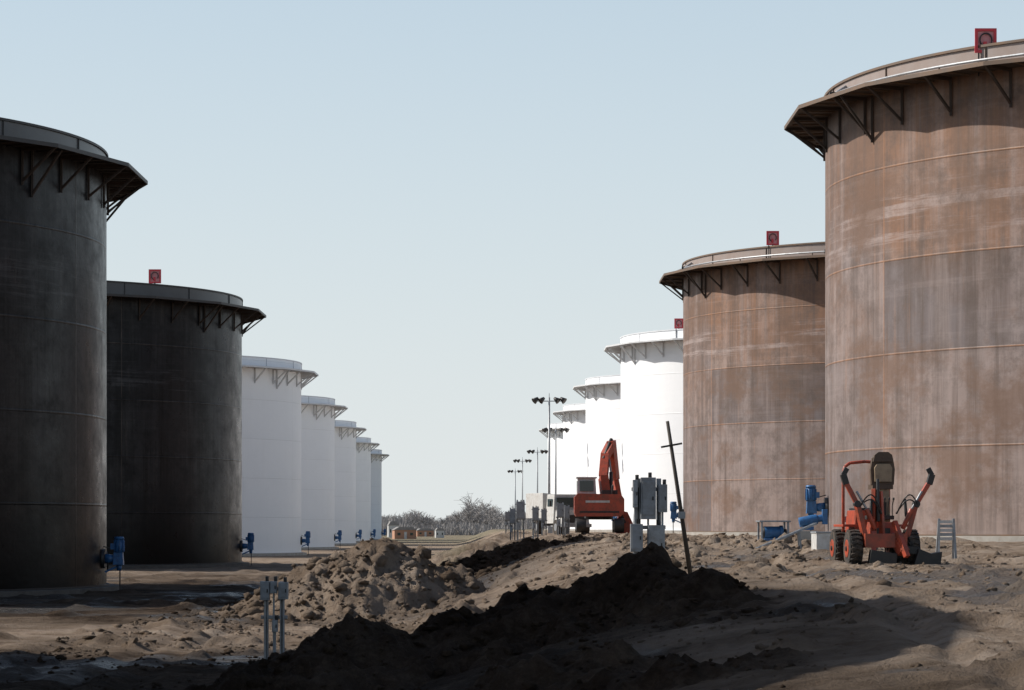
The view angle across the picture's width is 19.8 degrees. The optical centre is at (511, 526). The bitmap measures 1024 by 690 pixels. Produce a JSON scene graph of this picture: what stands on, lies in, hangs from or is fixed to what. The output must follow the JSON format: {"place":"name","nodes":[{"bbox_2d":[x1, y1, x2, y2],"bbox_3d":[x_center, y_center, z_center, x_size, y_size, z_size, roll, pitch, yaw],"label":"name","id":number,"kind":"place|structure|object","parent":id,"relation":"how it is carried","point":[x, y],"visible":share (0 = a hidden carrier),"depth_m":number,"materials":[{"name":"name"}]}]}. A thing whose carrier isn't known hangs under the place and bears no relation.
{"place":"outdoors","nodes":[
{"label":"outdoors","id":0,"kind":"place"},
{"bbox_2d":[387,521,398,536],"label":"house","id":1,"kind":"structure","parent":0,"point":[391,525],"depth_m":639.11,"materials":[{"name":"white paint"}]},
{"bbox_2d":[392,527,415,538],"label":"house","id":2,"kind":"structure","parent":0,"point":[403,532],"depth_m":558.52,"materials":[{"name":"orange brick"}]},
{"bbox_2d":[416,529,433,536],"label":"house","id":3,"kind":"structure","parent":0,"point":[424,532],"depth_m":698.60,"materials":[{"name":"orange brick"}]},
{"bbox_2d":[435,528,443,537],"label":"house","id":4,"kind":"structure","parent":0,"point":[439,532],"depth_m":619.37,"materials":[{"name":"white paint"}]},
{"bbox_2d":[0,529,1023,689],"bbox_3d":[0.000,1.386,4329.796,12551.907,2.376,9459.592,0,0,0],"label":"ground","id":5,"kind":"structure","parent":0,"point":[32,624],"depth_m":39.16,"materials":[{"name":"brown soil"}]},
{"bbox_2d":[0,117,147,596],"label":"oil storage tank","id":6,"kind":"object","parent":5,"relation":"on","point":[60,190],"visible":0.97,"depth_m":98.47,"materials":[{"name":"metal"}]},
{"bbox_2d":[107,269,265,568],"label":"oil storage tank","id":7,"kind":"object","parent":5,"relation":"on","point":[174,426],"visible":0.66,"depth_m":162.37,"materials":[{"name":"metal"}]},
{"bbox_2d":[260,576,288,658],"bbox_3d":[-3.914,1.718,48.394,0.458,1.807,0.288,0,0,0],"label":"instrument stand","id":8,"kind":"object","parent":5,"relation":"on","point":[267,587],"visible":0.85,"depth_m":48.38,"materials":[{"name":"metal"}]},
{"bbox_2d":[242,356,318,555],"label":"oil storage tank","id":9,"kind":"object","parent":5,"relation":"on","point":[271,452],"visible":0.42,"depth_m":231.78,"materials":[{"name":"white metal"}]},
{"bbox_2d":[301,395,347,549],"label":"oil storage tank","id":10,"kind":"object","parent":5,"relation":"on","point":[318,415],"visible":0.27,"depth_m":300.41,"materials":[{"name":"white metal"}]},
{"bbox_2d":[335,420,366,544],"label":"oil storage tank","id":11,"kind":"object","parent":5,"relation":"on","point":[346,433],"visible":0.2,"depth_m":368.64,"materials":[{"name":"white metal"}]},
{"bbox_2d":[356,437,379,541],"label":"oil storage tank","id":12,"kind":"object","parent":5,"relation":"on","point":[363,482],"visible":0.14,"depth_m":436.74,"materials":[{"name":"white metal"}]},
{"bbox_2d":[371,449,389,539],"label":"oil storage tank","id":13,"kind":"object","parent":5,"relation":"on","point":[376,487],"visible":0.19,"depth_m":504.82,"materials":[{"name":"white metal"}]},
{"bbox_2d":[382,492,526,528],"bbox_3d":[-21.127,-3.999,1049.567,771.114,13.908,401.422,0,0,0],"label":"distant treeline","id":14,"kind":"object","parent":5,"relation":"on","point":[484,515],"visible":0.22,"depth_m":885.60,"materials":[{"name":"grey plant"}]},
{"bbox_2d":[382,514,547,534],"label":"distant brush","id":15,"kind":"object","parent":5,"relation":"on","point":[461,528],"visible":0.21,"depth_m":811.93,"materials":[{"name":"grey plant"}]},
{"bbox_2d":[504,511,509,533],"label":"electrical panel stand","id":16,"kind":"object","parent":5,"relation":"on","point":[507,516],"visible":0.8,"depth_m":199.78,"materials":[{"name":"metal"}]},
{"bbox_2d":[0,532,1023,689],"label":"dirt clods","id":17,"kind":"object","parent":5,"relation":"on","point":[379,559],"visible":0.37,"depth_m":56.67,"materials":[{"name":"brown soil"}]},
{"bbox_2d":[509,507,515,539],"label":"electrical panel stand","id":18,"kind":"object","parent":5,"relation":"on","point":[512,516],"visible":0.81,"depth_m":164.78,"materials":[{"name":"metal"}]},
{"bbox_2d":[507,470,521,529],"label":"floodlight pole","id":19,"kind":"object","parent":5,"relation":"on","point":[511,471],"visible":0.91,"depth_m":519.92,"materials":[{"name":"metal"}]},
{"bbox_2d":[515,500,525,540],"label":"electrical panel stand","id":20,"kind":"object","parent":5,"relation":"on","point":[520,510],"visible":0.84,"depth_m":149.78,"materials":[{"name":"metal"}]},
{"bbox_2d":[513,457,531,529],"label":"floodlight pole","id":21,"kind":"object","parent":5,"relation":"on","point":[522,461],"visible":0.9,"depth_m":439.91,"materials":[{"name":"metal"}]},
{"bbox_2d":[531,506,539,538],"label":"electrical panel stand","id":22,"kind":"object","parent":5,"relation":"on","point":[535,513],"visible":0.89,"depth_m":144.78,"materials":[{"name":"metal"}]},
{"bbox_2d":[527,447,547,492],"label":"floodlight pole","id":23,"kind":"object","parent":5,"relation":"on","point":[533,451],"visible":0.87,"depth_m":384.91,"materials":[{"name":"metal"}]},
{"bbox_2d":[541,508,546,534],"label":"electrical panel stand","id":24,"kind":"object","parent":5,"relation":"on","point":[544,515],"visible":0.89,"depth_m":169.78,"materials":[{"name":"metal"}]},
{"bbox_2d":[532,394,566,532],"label":"floodlight pole","id":25,"kind":"object","parent":5,"relation":"on","point":[535,400],"visible":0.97,"depth_m":234.91,"materials":[{"name":"metal"}]},
{"bbox_2d":[539,423,562,529],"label":"oil storage tank","id":26,"kind":"object","parent":5,"relation":"on","point":[559,436],"visible":0.1,"depth_m":427.54,"materials":[{"name":"white metal"}]},
{"bbox_2d":[542,426,569,493],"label":"floodlight pole","id":27,"kind":"object","parent":5,"relation":"on","point":[562,430],"visible":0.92,"depth_m":299.92,"materials":[{"name":"metal"}]},
{"bbox_2d":[526,493,591,533],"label":"work truck","id":28,"kind":"object","parent":5,"relation":"on","point":[548,501],"visible":0.41,"depth_m":191.29,"materials":[{"name":"metal"}]},
{"bbox_2d":[556,502,563,535],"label":"electrical panel stand","id":29,"kind":"object","parent":5,"relation":"on","point":[560,510],"visible":0.89,"depth_m":139.78,"materials":[{"name":"metal"}]},
{"bbox_2d":[564,504,569,535],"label":"electrical panel stand","id":30,"kind":"object","parent":5,"relation":"on","point":[566,512],"visible":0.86,"depth_m":137.78,"materials":[{"name":"metal"}]},
{"bbox_2d":[553,403,585,530],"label":"oil storage tank","id":31,"kind":"object","parent":5,"relation":"on","point":[573,418],"visible":0.12,"depth_m":361.69,"materials":[{"name":"white metal"}]},
{"bbox_2d":[573,374,620,531],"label":"oil storage tank","id":32,"kind":"object","parent":5,"relation":"on","point":[602,394],"visible":0.13,"depth_m":295.01,"materials":[{"name":"white metal"}]},
{"bbox_2d":[574,438,632,533],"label":"excavator","id":33,"kind":"object","parent":5,"relation":"on","point":[607,503],"visible":0.98,"depth_m":171.75,"materials":[{"name":"metal"}]},
{"bbox_2d":[604,318,682,532],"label":"oil storage tank","id":34,"kind":"object","parent":5,"relation":"on","point":[651,362],"visible":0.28,"depth_m":227.12,"materials":[{"name":"white metal"}]},
{"bbox_2d":[630,472,666,553],"bbox_3d":[2.157,0.254,46.394,0.578,2.226,0.288,0,0,0],"label":"electrical panel stand","id":35,"kind":"object","parent":5,"relation":"on","point":[649,496],"visible":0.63,"depth_m":46.28,"materials":[{"name":"metal"}]},
{"bbox_2d":[661,421,691,573],"bbox_3d":[2.583,-0.428,45.986,0.511,2.463,0.103,0,0,0],"label":"leaning marker pole","id":36,"kind":"object","parent":5,"relation":"on","point":[681,515],"visible":0.83,"depth_m":45.97,"materials":[{"name":"grey paint"}]},
{"bbox_2d":[659,231,824,535],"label":"oil storage tank","id":37,"kind":"object","parent":5,"relation":"on","point":[753,385],"visible":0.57,"depth_m":159.29,"materials":[{"name":"metal"}]},
{"bbox_2d":[756,520,790,540],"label":"pump on frame","id":38,"kind":"object","parent":5,"relation":"on","point":[768,533],"visible":0.67,"depth_m":83.84,"materials":[{"name":"metal"}]},
{"bbox_2d":[756,523,816,548],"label":"metal ramp","id":39,"kind":"structure","parent":5,"relation":"on","point":[798,531],"depth_m":75.75,"materials":[{"name":"metal"}]},
{"bbox_2d":[798,509,827,539],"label":"mixer motor","id":40,"kind":"object","parent":5,"relation":"on","point":[804,521],"visible":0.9,"depth_m":81.88,"materials":[{"name":"blue paint"}]},
{"bbox_2d":[810,532,830,549],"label":"white utility box","id":41,"kind":"object","parent":5,"relation":"on","point":[819,540],"visible":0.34,"depth_m":73.77,"materials":[{"name":"paint"}]},
{"bbox_2d":[829,452,941,564],"bbox_3d":[7.429,-0.345,59.399,1.995,2.325,2.712,0,0,-6],"label":"backhoe tractor","id":42,"kind":"object","parent":5,"relation":"on","point":[872,527],"visible":0.93,"depth_m":58.50,"materials":[{"name":"metal"}]},
{"bbox_2d":[784,28,1023,541],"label":"oil storage tank","id":43,"kind":"object","parent":5,"relation":"on","point":[922,157],"visible":0.86,"depth_m":94.12,"materials":[{"name":"metal"}]},
{"bbox_2d":[936,518,956,558],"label":"folding barricade","id":44,"kind":"object","parent":5,"relation":"on","point":[952,538],"visible":0.92,"depth_m":65.97,"materials":[{"name":"grey paint"}]},
{"bbox_2d":[0,0,1023,520],"label":"sky","id":45,"kind":"structure","parent":0,"point":[449,213],"materials":[{"name":"blue"}]}
]}

